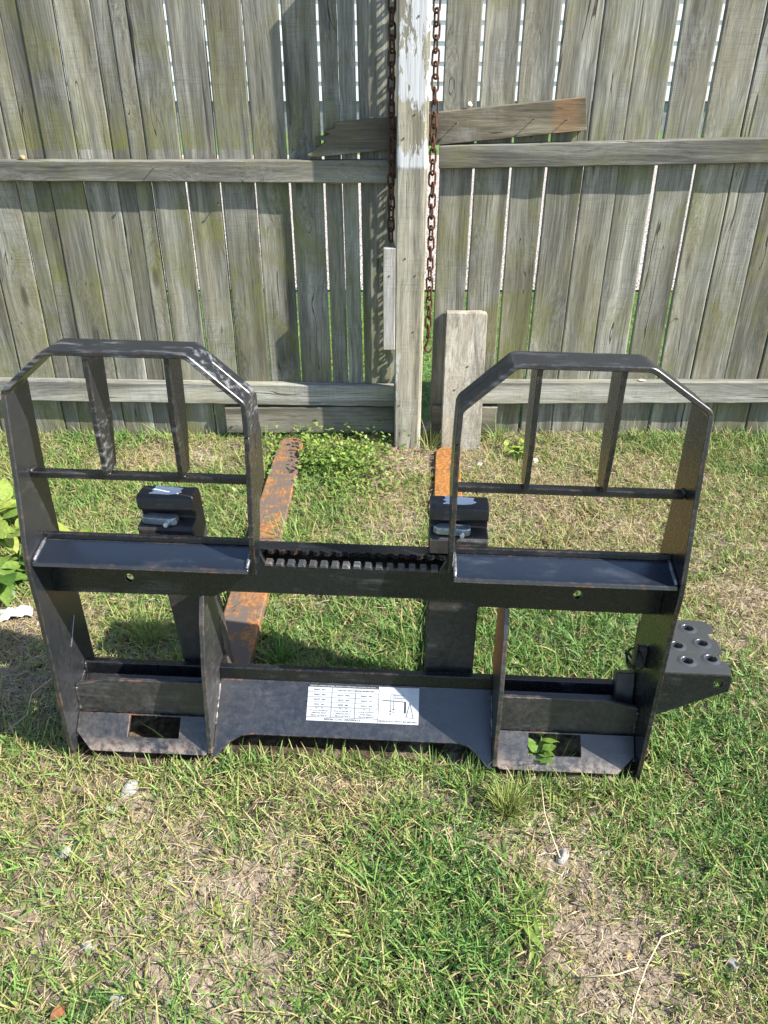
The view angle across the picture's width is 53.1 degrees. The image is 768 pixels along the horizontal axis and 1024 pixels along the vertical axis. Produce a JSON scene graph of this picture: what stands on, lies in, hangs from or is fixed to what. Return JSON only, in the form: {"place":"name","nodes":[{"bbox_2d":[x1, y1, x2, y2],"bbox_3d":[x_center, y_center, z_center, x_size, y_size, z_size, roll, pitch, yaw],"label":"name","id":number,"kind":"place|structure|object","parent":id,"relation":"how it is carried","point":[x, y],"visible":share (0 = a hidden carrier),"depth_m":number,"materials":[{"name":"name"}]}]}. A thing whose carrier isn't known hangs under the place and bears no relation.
{"place":"outdoors","nodes":[
{"label":"outdoors","id":0,"kind":"place"},
{"bbox_2d":[11,155,695,289],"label":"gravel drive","id":1,"kind":"structure","parent":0,"point":[435,209],"depth_m":6.88,"materials":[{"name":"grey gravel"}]},
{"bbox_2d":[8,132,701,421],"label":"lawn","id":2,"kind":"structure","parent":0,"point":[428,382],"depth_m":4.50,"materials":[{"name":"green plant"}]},
{"bbox_2d":[2,0,725,131],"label":"house","id":3,"kind":"structure","parent":0,"point":[441,42],"depth_m":12.84,"materials":[{"name":"white plastic"}]},
{"bbox_2d":[0,420,767,1023],"bbox_3d":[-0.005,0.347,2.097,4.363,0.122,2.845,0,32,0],"label":"grass","id":4,"kind":"structure","parent":0,"point":[524,889],"depth_m":1.68,"materials":[{"name":"green plant"}]},
{"bbox_2d":[0,546,27,606],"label":"leafy weed","id":5,"kind":"object","parent":4,"relation":"on","point":[12,570],"visible":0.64,"depth_m":2.33,"materials":[{"name":"green plant"}]},
{"bbox_2d":[0,605,32,621],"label":"white rag","id":6,"kind":"object","parent":4,"relation":"on","point":[7,612],"visible":1,"depth_m":2.24,"materials":[{"name":"white fabric"}]},
{"bbox_2d":[6,678,51,731],"bbox_3d":[-0.890,0.478,1.950,0.029,0.012,0.208,5,32,8],"label":"dry stalk","id":7,"kind":"object","parent":4,"relation":"on","point":[28,706],"visible":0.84,"depth_m":1.93,"materials":[{"name":"plant"}]},
{"bbox_2d":[0,478,69,552],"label":"leafy weed","id":8,"kind":"object","parent":4,"relation":"on","point":[8,540],"visible":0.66,"depth_m":2.54,"materials":[{"name":"green plant"}]},
{"bbox_2d":[50,1005,67,1018],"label":"fallen leaf","id":9,"kind":"object","parent":4,"relation":"on","point":[59,1012],"visible":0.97,"depth_m":1.33,"materials":[{"name":"orange plant"}]},
{"bbox_2d":[57,846,70,860],"bbox_3d":[-0.663,0.709,1.593,0.026,0.022,0.033,31,52,27],"label":"stone","id":10,"kind":"object","parent":4,"relation":"on","point":[64,853],"visible":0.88,"depth_m":1.59,"materials":[{"name":"grey stone"}]},
{"bbox_2d":[79,940,93,951],"bbox_3d":[-0.556,0.811,1.436,0.032,0.016,0.020,-4,38,10],"label":"stone","id":11,"kind":"object","parent":4,"relation":"on","point":[82,946],"visible":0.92,"depth_m":1.43,"materials":[{"name":"grey stone"}]},
{"bbox_2d":[79,527,110,532],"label":"leafy weed","id":12,"kind":"object","parent":4,"relation":"on","point":[87,529],"visible":0.04,"depth_m":2.50,"materials":[{"name":"green plant"}]},
{"bbox_2d":[105,806,113,814],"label":"stone","id":13,"kind":"object","parent":4,"relation":"on","point":[107,811],"visible":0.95,"depth_m":1.68,"materials":[{"name":"grey stone"}]},
{"bbox_2d":[107,994,123,1007],"bbox_3d":[-0.472,0.861,1.353,0.028,0.018,0.026,-9,35,-22],"label":"stone","id":14,"kind":"object","parent":4,"relation":"on","point":[115,997],"visible":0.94,"depth_m":1.35,"materials":[{"name":"white stone"}]},
{"bbox_2d":[121,779,138,796],"bbox_3d":[-0.569,0.622,1.727,0.034,0.020,0.051,17,45,13],"label":"stone","id":15,"kind":"object","parent":4,"relation":"on","point":[130,784],"visible":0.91,"depth_m":1.72,"materials":[{"name":"grey stone"}]},
{"bbox_2d":[115,599,174,643],"bbox_3d":[-0.665,0.314,2.151,0.188,0.104,0.207,0,32,0],"label":"grass tuft","id":16,"kind":"object","parent":4,"relation":"on","point":[149,627],"visible":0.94,"depth_m":2.17,"materials":[{"name":"green plant"}]},
{"bbox_2d":[141,723,163,741],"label":"grass tuft","id":17,"kind":"object","parent":4,"relation":"on","point":[158,734],"visible":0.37,"depth_m":1.85,"materials":[{"name":"green plant"}]},
{"bbox_2d":[142,423,190,445],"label":"grass tuft","id":18,"kind":"object","parent":4,"relation":"on","point":[161,435],"visible":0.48,"depth_m":3.18,"materials":[{"name":"green plant"}]},
{"bbox_2d":[163,872,172,882],"bbox_3d":[-0.435,0.740,1.553,0.034,0.014,0.018,27,51,34],"label":"stone","id":19,"kind":"object","parent":4,"relation":"on","point":[167,876],"visible":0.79,"depth_m":1.55,"materials":[{"name":"grey stone"}]},
{"bbox_2d":[0,0,397,435],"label":"wooden fence","id":20,"kind":"object","parent":4,"relation":"on","point":[95,247],"visible":0.88,"depth_m":2.79,"materials":[{"name":"grey wood"}]},
{"bbox_2d":[308,97,586,156],"bbox_3d":[0.212,-1.311,2.621,0.955,0.182,0.057,0,32,0],"label":"loose plank","id":21,"kind":"object","parent":20,"relation":"on","point":[485,123],"visible":0.94,"depth_m":2.62,"materials":[{"name":"brown wood"}]},
{"bbox_2d":[200,894,226,920],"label":"seedling weed","id":22,"kind":"object","parent":4,"relation":"on","point":[219,911],"visible":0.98,"depth_m":1.49,"materials":[{"name":"green plant"}]},
{"bbox_2d":[136,438,302,663],"bbox_3d":[-0.427,-0.148,2.400,0.173,0.618,1.509,1,32,1],"label":"pallet fork","id":23,"kind":"object","parent":4,"relation":"on","point":[168,510],"visible":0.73,"depth_m":1.86,"materials":[{"name":"metal"}]},
{"bbox_2d":[222,591,250,609],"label":"grass tuft","id":24,"kind":"object","parent":4,"relation":"on","point":[227,599],"visible":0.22,"depth_m":2.27,"materials":[{"name":"green plant"}]},
{"bbox_2d":[263,425,278,448],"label":"grass tuft","id":25,"kind":"object","parent":4,"relation":"on","point":[266,434],"visible":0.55,"depth_m":3.19,"materials":[{"name":"green plant"}]},
{"bbox_2d":[255,621,313,665],"bbox_3d":[-0.273,0.361,2.070,0.178,0.113,0.202,-9,33,-14],"label":"grass tuft","id":26,"kind":"object","parent":4,"relation":"on","point":[280,649],"visible":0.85,"depth_m":2.08,"materials":[{"name":"green plant"}]},
{"bbox_2d":[260,509,315,541],"bbox_3d":[-0.339,0.059,2.544,0.191,0.106,0.172,-23,39,-32],"label":"grass tuft","id":27,"kind":"object","parent":4,"relation":"on","point":[285,528],"visible":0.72,"depth_m":2.57,"materials":[{"name":"green plant"}]},
{"bbox_2d":[211,419,423,530],"bbox_3d":[-0.270,-0.161,2.911,0.864,0.110,0.769,0,32,0],"label":"chickweed","id":28,"kind":"object","parent":4,"relation":"on","point":[345,452],"visible":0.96,"depth_m":2.97,"materials":[{"name":"green plant"}]},
{"bbox_2d":[41,737,670,812],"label":"edge grass","id":29,"kind":"structure","parent":4,"relation":"on","point":[604,790],"depth_m":1.76,"materials":[{"name":"green plant"}]},
{"bbox_2d":[0,338,731,779],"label":"pallet carriage","id":30,"kind":"object","parent":4,"relation":"on","point":[674,662],"visible":1,"depth_m":1.64,"materials":[{"name":"black metal"}]},
{"bbox_2d":[0,436,764,1012],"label":"clover","id":31,"kind":"object","parent":4,"relation":"on","point":[28,910],"visible":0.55,"depth_m":1.56,"materials":[{"name":"green plant"}]},
{"bbox_2d":[0,429,767,1023],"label":"dry straw","id":32,"kind":"object","parent":4,"relation":"on","point":[584,863],"visible":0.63,"depth_m":1.63,"materials":[{"name":"beige plant"}]},
{"bbox_2d":[383,0,431,447],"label":"fence post","id":33,"kind":"object","parent":4,"relation":"on","point":[403,294],"visible":0.92,"depth_m":2.70,"materials":[{"name":"grey wood"}]},
{"bbox_2d":[387,0,396,242],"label":"hanging chain","id":34,"kind":"object","parent":33,"relation":"hanging from","point":[391,10],"visible":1,"depth_m":2.55,"materials":[{"name":"metal"}]},
{"bbox_2d":[423,0,441,352],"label":"hanging chain","id":35,"kind":"object","parent":33,"relation":"hanging from","point":[433,138],"visible":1,"depth_m":2.66,"materials":[{"name":"metal"}]},
{"bbox_2d":[414,422,448,452],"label":"grass tuft","id":36,"kind":"object","parent":4,"relation":"on","point":[432,447],"visible":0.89,"depth_m":3.12,"materials":[{"name":"green plant"}]},
{"bbox_2d":[424,447,488,672],"bbox_3d":[0.200,-0.112,2.356,0.126,0.617,1.455,2,32,3],"label":"pallet fork","id":37,"kind":"object","parent":4,"relation":"on","point":[450,635],"visible":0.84,"depth_m":1.77,"materials":[{"name":"metal"}]},
{"bbox_2d":[440,310,486,450],"bbox_3d":[0.315,-0.501,3.062,0.166,0.565,0.161,0,32,0],"label":"standing board","id":38,"kind":"object","parent":4,"relation":"on","point":[465,348],"visible":0.67,"depth_m":3.02,"materials":[{"name":"grey wood"}]},
{"bbox_2d":[484,412,519,444],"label":"grass tuft","id":39,"kind":"object","parent":4,"relation":"on","point":[502,431],"visible":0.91,"depth_m":3.16,"materials":[{"name":"green plant"}]},
{"bbox_2d":[475,769,540,828],"bbox_3d":[0.278,0.623,1.671,0.137,0.086,0.145,-16,36,-24],"label":"grass tuft","id":40,"kind":"object","parent":4,"relation":"on","point":[511,792],"visible":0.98,"depth_m":1.68,"materials":[{"name":"green plant"}]},
{"bbox_2d":[504,438,523,458],"bbox_3d":[0.538,-0.255,3.095,0.118,0.051,0.155,0,32,0],"label":"clover patch","id":41,"kind":"object","parent":4,"relation":"on","point":[518,451],"visible":0.63,"depth_m":3.08,"materials":[{"name":"green plant"}]},
{"bbox_2d":[507,905,556,963],"bbox_3d":[0.275,0.803,1.462,0.093,0.040,0.106,21,38,30],"label":"seedling weed","id":42,"kind":"object","parent":4,"relation":"on","point":[535,939],"visible":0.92,"depth_m":1.45,"materials":[{"name":"green plant"}]},
{"bbox_2d":[528,731,558,765],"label":"leafy weed","id":43,"kind":"object","parent":4,"relation":"on","point":[544,747],"visible":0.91,"depth_m":1.77,"materials":[{"name":"green plant"}]},
{"bbox_2d":[500,730,600,803],"bbox_3d":[0.400,0.558,1.768,0.213,0.104,0.228,-19,37,-28],"label":"grass tuft","id":44,"kind":"object","parent":4,"relation":"on","point":[568,744],"visible":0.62,"depth_m":1.76,"materials":[{"name":"green plant"}]},
{"bbox_2d":[540,780,560,857],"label":"dry stalk","id":45,"kind":"object","parent":4,"relation":"on","point":[547,820],"visible":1,"depth_m":1.64,"materials":[{"name":"beige plant"}]},
{"bbox_2d":[557,847,567,864],"bbox_3d":[0.368,0.714,1.595,0.027,0.024,0.037,16,36,37],"label":"stone","id":46,"kind":"object","parent":4,"relation":"on","point":[563,853],"visible":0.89,"depth_m":1.59,"materials":[{"name":"grey stone"}]},
{"bbox_2d":[429,0,767,433],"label":"wooden fence","id":47,"kind":"object","parent":4,"relation":"on","point":[716,337],"visible":0.77,"depth_m":2.79,"materials":[{"name":"grey wood"}]},
{"bbox_2d":[584,965,641,977],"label":"dry stalk","id":48,"kind":"object","parent":4,"relation":"on","point":[638,967],"visible":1,"depth_m":1.39,"materials":[{"name":"beige plant"}]},
{"bbox_2d":[625,951,632,961],"bbox_3d":[0.455,0.827,1.432,0.015,0.014,0.020,20,36,11],"label":"stone","id":49,"kind":"object","parent":4,"relation":"on","point":[629,954],"visible":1,"depth_m":1.43,"materials":[{"name":"brown stone"}]},
{"bbox_2d":[629,929,679,1023],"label":"dry stalk","id":50,"kind":"object","parent":4,"relation":"on","point":[645,970],"visible":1,"depth_m":1.39,"materials":[{"name":"beige plant"}]},
{"bbox_2d":[725,958,738,968],"bbox_3d":[0.639,0.829,1.412,0.024,0.015,0.018,7,33,11],"label":"stone","id":51,"kind":"object","parent":4,"relation":"on","point":[731,962],"visible":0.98,"depth_m":1.41,"materials":[{"name":"grey stone"}]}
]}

